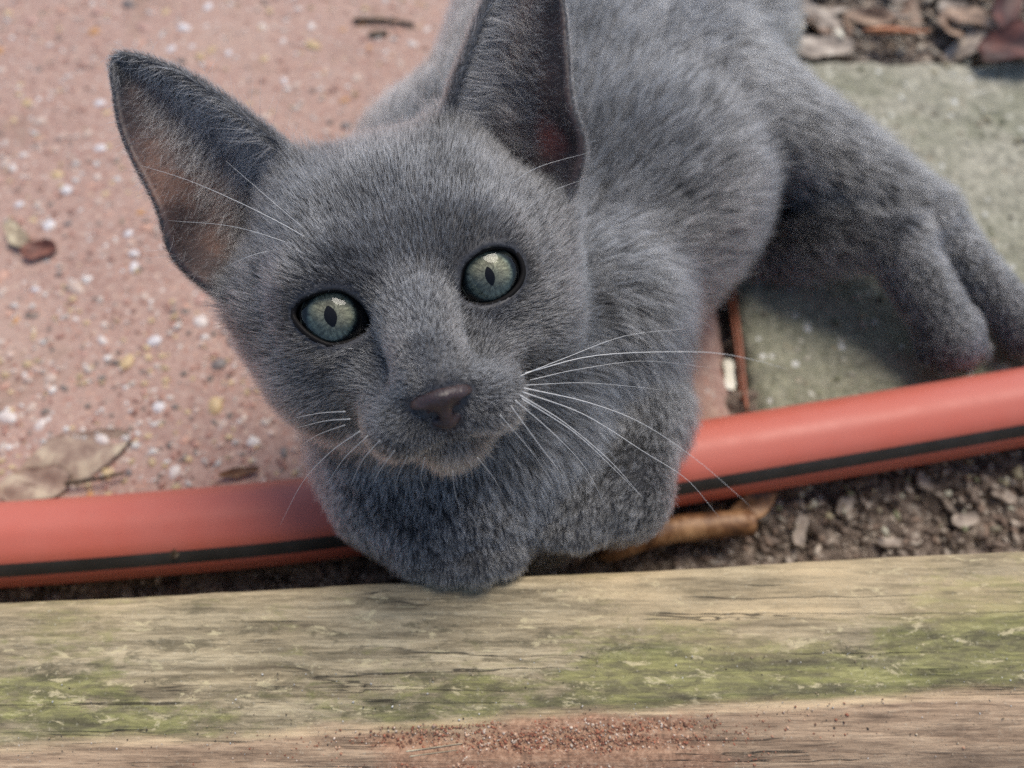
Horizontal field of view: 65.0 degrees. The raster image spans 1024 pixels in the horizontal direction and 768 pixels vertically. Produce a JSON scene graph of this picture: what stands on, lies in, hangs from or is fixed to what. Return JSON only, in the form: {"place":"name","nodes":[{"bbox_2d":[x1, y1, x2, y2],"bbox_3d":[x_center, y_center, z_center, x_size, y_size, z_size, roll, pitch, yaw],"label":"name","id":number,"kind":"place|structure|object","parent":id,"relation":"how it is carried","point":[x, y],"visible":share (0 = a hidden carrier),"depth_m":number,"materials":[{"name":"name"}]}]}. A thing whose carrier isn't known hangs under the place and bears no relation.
{"place":"outdoors","nodes":[
{"label":"outdoors","id":0,"kind":"place"},
{"bbox_2d":[0,0,1023,602],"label":"soil ground","id":1,"kind":"structure","parent":0,"point":[734,402],"depth_m":0.22,"materials":[{"name":"brown soil"}]},
{"bbox_2d":[0,0,730,501],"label":"paving slab","id":2,"kind":"structure","parent":1,"relation":"on","point":[106,320],"depth_m":0.26,"materials":[{"name":"pink concrete"}]},
{"bbox_2d":[3,220,28,247],"bbox_3d":[-0.161,-0.048,0.261,0.006,0.002,0.012,-29,71,-33],"label":"wood chip","id":3,"kind":"object","parent":2,"relation":"on","point":[17,235],"visible":1,"depth_m":0.26,"materials":[{"name":"beige wood"}]},
{"bbox_2d":[0,464,70,501],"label":"dry leaf","id":4,"kind":"object","parent":2,"relation":"on","point":[50,479],"visible":1,"depth_m":0.22,"materials":[{"name":"beige plant"}]},
{"bbox_2d":[19,238,55,259],"bbox_3d":[-0.152,-0.043,0.259,0.011,0.002,0.006,-15,77,-14],"label":"dry leaf","id":5,"kind":"object","parent":2,"relation":"on","point":[31,250],"visible":1,"depth_m":0.26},
{"bbox_2d":[16,428,130,491],"bbox_3d":[-0.123,0.021,0.226,0.031,0.002,0.019,-21,64,-11],"label":"dry leaf","id":6,"kind":"object","parent":2,"relation":"on","point":[89,456],"visible":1,"depth_m":0.23,"materials":[{"name":"beige plant"}]},
{"bbox_2d":[64,472,123,485],"bbox_3d":[-0.115,0.026,0.221,0.016,0.002,0.004,0,62,0],"label":"twig","id":7,"kind":"object","parent":2,"relation":"on","point":[76,482],"visible":1,"depth_m":0.22,"materials":[{"name":"brown wood"}]},
{"bbox_2d":[218,466,258,477],"bbox_3d":[-0.076,0.024,0.223,0.011,0.002,0.003,-11,76,-4],"label":"husk","id":8,"kind":"object","parent":2,"relation":"on","point":[236,472],"visible":1,"depth_m":0.22,"materials":[{"name":"brown plant"}]},
{"bbox_2d":[368,30,387,37],"bbox_3d":[-0.051,-0.134,0.308,0.008,0.001,0.003,-10,62,-5],"label":"bark scrap","id":9,"kind":"object","parent":2,"relation":"on","point":[377,33],"visible":1,"depth_m":0.31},
{"bbox_2d":[353,17,413,25],"bbox_3d":[-0.050,-0.140,0.311,0.024,0.002,0.004,0,62,0],"label":"twig","id":10,"kind":"object","parent":2,"relation":"on","point":[375,19],"visible":1,"depth_m":0.31,"materials":[{"name":"wood"}]},
{"bbox_2d":[0,367,1023,587],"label":"garden hose","id":11,"kind":"object","parent":2,"relation":"on","point":[142,534],"visible":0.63,"depth_m":0.20,"materials":[{"name":"rubber"}]},
{"bbox_2d":[170,549,178,558],"bbox_3d":[-0.082,0.041,0.195,0.001,0.002,0.003,-22,52,38],"label":"seed","id":12,"kind":"object","parent":11,"relation":"attached to","point":[174,553],"visible":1,"depth_m":0.20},
{"bbox_2d":[101,0,1023,592],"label":"kitten","id":13,"kind":"object","parent":2,"relation":"on","point":[479,274],"visible":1,"depth_m":0.17},
{"bbox_2d":[0,551,1023,767],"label":"timber","id":14,"kind":"object","parent":1,"relation":"on","point":[904,662],"visible":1,"depth_m":0.16,"materials":[{"name":"beige wood"}]},
{"bbox_2d":[409,750,455,756],"bbox_3d":[-0.015,0.071,0.154,0.009,0.001,0.001,0,62,0],"label":"splinter","id":15,"kind":"object","parent":14,"relation":"on","point":[431,753],"visible":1,"depth_m":0.15,"materials":[{"name":"beige wood"}]},
{"bbox_2d":[406,743,461,751],"bbox_3d":[-0.015,0.070,0.154,0.011,0.001,0.002,0,62,0],"label":"splinter","id":16,"kind":"object","parent":14,"relation":"on","point":[431,747],"visible":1,"depth_m":0.15,"materials":[{"name":"beige wood"}]},
{"bbox_2d":[597,509,756,561],"bbox_3d":[0.043,0.039,0.211,0.042,0.010,0.009,-9,62,-5],"label":"dry stalk","id":17,"kind":"object","parent":1,"relation":"on","point":[687,527],"visible":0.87,"depth_m":0.21,"materials":[{"name":"brown plant"}]},
{"bbox_2d":[723,358,735,390],"bbox_3d":[0.065,-0.003,0.240,0.004,0.001,0.010,3,62,1],"label":"wood chip","id":18,"kind":"object","parent":1,"relation":"on","point":[729,377],"visible":1,"depth_m":0.24,"materials":[{"name":"beige wood"}]},
{"bbox_2d":[728,294,742,399],"bbox_3d":[0.068,-0.012,0.245,0.002,0.002,0.037,0,62,0],"label":"pine needle","id":19,"kind":"object","parent":1,"relation":"on","point":[735,344],"visible":0.98,"depth_m":0.24,"materials":[{"name":"brown plant"}]},
{"bbox_2d":[731,283,747,410],"bbox_3d":[0.069,-0.013,0.244,0.002,0.002,0.046,0,62,0],"label":"pine needle","id":20,"kind":"object","parent":1,"relation":"on","point":[738,328],"visible":0.89,"depth_m":0.24,"materials":[{"name":"brown plant"}]},
{"bbox_2d":[717,293,773,549],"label":"joint soil crumbs","id":21,"kind":"object","parent":1,"relation":"on","point":[728,348],"visible":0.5,"depth_m":0.25,"materials":[{"name":"soil"}]},
{"bbox_2d":[730,490,777,518],"bbox_3d":[0.063,0.033,0.213,0.017,0.002,0.007,-29,82,-14],"label":"dry leaf","id":22,"kind":"object","parent":1,"relation":"on","point":[760,503],"visible":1,"depth_m":0.21,"materials":[{"name":"brown plant"}]},
{"bbox_2d":[791,514,808,545],"bbox_3d":[0.078,0.040,0.218,0.004,0.002,0.009,24,69,-5],"label":"mulch chip","id":23,"kind":"object","parent":1,"relation":"on","point":[798,536],"visible":1,"depth_m":0.22,"materials":[{"name":"grey plant"}]},
{"bbox_2d":[803,17,830,34],"bbox_3d":[0.117,-0.138,0.311,0.010,0.002,0.014,2,44,-31],"label":"leaf litter piece","id":24,"kind":"object","parent":1,"relation":"on","point":[823,30],"visible":0.83,"depth_m":0.31,"materials":[{"name":"brown plant"}]},
{"bbox_2d":[805,0,850,14],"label":"leaf litter piece","id":25,"kind":"object","parent":1,"relation":"on","point":[831,11],"visible":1,"depth_m":0.32,"materials":[{"name":"beige plant"}]},
{"bbox_2d":[836,495,854,515],"bbox_3d":[0.092,0.033,0.222,0.004,0.002,0.008,46,64,3],"label":"mulch chip","id":26,"kind":"object","parent":1,"relation":"on","point":[847,500],"visible":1,"depth_m":0.22,"materials":[{"name":"grey wood"}]},
{"bbox_2d":[843,16,856,35],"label":"leaf litter piece","id":27,"kind":"object","parent":1,"relation":"on","point":[849,27],"visible":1,"depth_m":0.31,"materials":[{"name":"brown plant"}]},
{"bbox_2d":[727,61,1023,537],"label":"paving slab","id":28,"kind":"structure","parent":1,"relation":"on","point":[964,123],"depth_m":0.26,"materials":[{"name":"grey concrete"}]},
{"bbox_2d":[976,18,1023,61],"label":"dry leaf","id":29,"kind":"object","parent":28,"relation":"on","point":[1005,42],"visible":1,"depth_m":0.30,"materials":[{"name":"plant"}]},
{"bbox_2d":[876,537,904,547],"bbox_3d":[0.102,0.043,0.217,0.007,0.002,0.004,2,42,8],"label":"mulch chip","id":30,"kind":"object","parent":1,"relation":"on","point":[887,542],"visible":1,"depth_m":0.22,"materials":[{"name":"beige wood"}]},
{"bbox_2d":[863,26,930,33],"bbox_3d":[0.144,-0.132,0.301,0.025,0.002,0.008,0,33,-1],"label":"dry leaf","id":31,"kind":"object","parent":1,"relation":"on","point":[886,30],"visible":1,"depth_m":0.30,"materials":[{"name":"brown plant"}]},
{"bbox_2d":[797,0,1023,66],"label":"litter crumbs","id":32,"kind":"object","parent":1,"relation":"on","point":[888,46],"visible":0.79,"depth_m":0.31,"materials":[{"name":"wood"}]},
{"bbox_2d":[798,34,853,57],"bbox_3d":[0.118,-0.128,0.303,0.023,0.002,0.010,-4,74,-7],"label":"leaf litter piece","id":33,"kind":"object","parent":32,"relation":"on","point":[822,45],"visible":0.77,"depth_m":0.30,"materials":[{"name":"beige plant"}]},
{"bbox_2d":[835,29,843,37],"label":"wood chip","id":34,"kind":"object","parent":33,"relation":"on","point":[839,33],"visible":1,"depth_m":0.30,"materials":[{"name":"beige wood"}]},
{"bbox_2d":[802,1,853,34],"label":"leaf litter piece","id":35,"kind":"object","parent":32,"relation":"on","point":[827,19],"visible":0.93,"depth_m":0.31,"materials":[{"name":"beige plant"}]},
{"bbox_2d":[844,6,897,24],"bbox_3d":[0.139,-0.142,0.311,0.020,0.002,0.008,16,91,24],"label":"leaf litter piece","id":36,"kind":"object","parent":32,"relation":"on","point":[878,15],"visible":1,"depth_m":0.31,"materials":[{"name":"brown plant"}]},
{"bbox_2d":[886,8,909,20],"bbox_3d":[0.147,-0.144,0.312,0.014,0.002,0.008,24,42,12],"label":"leaf litter piece","id":37,"kind":"object","parent":32,"relation":"on","point":[904,17],"visible":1,"depth_m":0.31,"materials":[{"name":"brown plant"}]},
{"bbox_2d":[896,0,922,34],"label":"leaf litter piece","id":38,"kind":"object","parent":32,"relation":"on","point":[908,7],"visible":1,"depth_m":0.32,"materials":[{"name":"brown plant"}]},
{"bbox_2d":[936,0,968,11],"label":"leaf litter piece","id":39,"kind":"object","parent":32,"relation":"on","point":[943,5],"visible":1,"depth_m":0.32,"materials":[{"name":"beige plant"}]},
{"bbox_2d":[933,13,989,39],"bbox_3d":[0.175,-0.139,0.312,0.023,0.003,0.010,29,90,16],"label":"leaf litter piece","id":40,"kind":"object","parent":32,"relation":"on","point":[968,25],"visible":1,"depth_m":0.31,"materials":[{"name":"plant"}]},
{"bbox_2d":[943,30,987,63],"bbox_3d":[0.172,-0.127,0.304,0.019,0.010,0.011,-38,68,-18],"label":"leaf litter piece","id":41,"kind":"object","parent":32,"relation":"on","point":[962,47],"visible":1,"depth_m":0.30,"materials":[{"name":"beige plant"}]},
{"bbox_2d":[947,7,991,24],"bbox_3d":[0.175,-0.140,0.308,0.016,0.003,0.012,12,55,7],"label":"leaf litter piece","id":42,"kind":"object","parent":32,"relation":"on","point":[978,15],"visible":1,"depth_m":0.31,"materials":[{"name":"brown plant"}]},
{"bbox_2d":[967,25,976,33],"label":"leaf litter piece","id":43,"kind":"object","parent":32,"relation":"on","point":[972,29],"visible":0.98,"depth_m":0.31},
{"bbox_2d":[992,0,1023,27],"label":"dry leaf","id":44,"kind":"object","parent":32,"relation":"on","point":[1004,12],"visible":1,"depth_m":0.30,"materials":[{"name":"plant"}]},
{"bbox_2d":[916,472,935,491],"bbox_3d":[0.116,0.028,0.225,0.005,0.002,0.006,-29,70,-35],"label":"mulch chip","id":45,"kind":"object","parent":1,"relation":"on","point":[923,482],"visible":1,"depth_m":0.23,"materials":[{"name":"grey wood"}]},
{"bbox_2d":[939,5,965,38],"bbox_3d":[0.168,-0.137,0.306,0.010,0.004,0.020,12,56,-14],"label":"leaf litter piece","id":46,"kind":"object","parent":1,"relation":"on","point":[950,26],"visible":1,"depth_m":0.31,"materials":[{"name":"brown plant"}]},
{"bbox_2d":[951,511,980,528],"bbox_3d":[0.124,0.037,0.220,0.008,0.002,0.005,-9,57,-13],"label":"mulch chip","id":47,"kind":"object","parent":1,"relation":"on","point":[968,519],"visible":1,"depth_m":0.22,"materials":[{"name":"grey plant"}]},
{"bbox_2d":[977,21,999,31],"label":"leaf litter piece","id":48,"kind":"object","parent":1,"relation":"on","point":[992,26],"visible":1,"depth_m":0.31,"materials":[{"name":"plant"}]},
{"bbox_2d":[987,486,1015,504],"bbox_3d":[0.136,0.030,0.224,0.005,0.002,0.008,-34,61,-27],"label":"mulch chip","id":49,"kind":"object","parent":1,"relation":"on","point":[1007,497],"visible":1,"depth_m":0.22,"materials":[{"name":"grey plant"}]}
]}

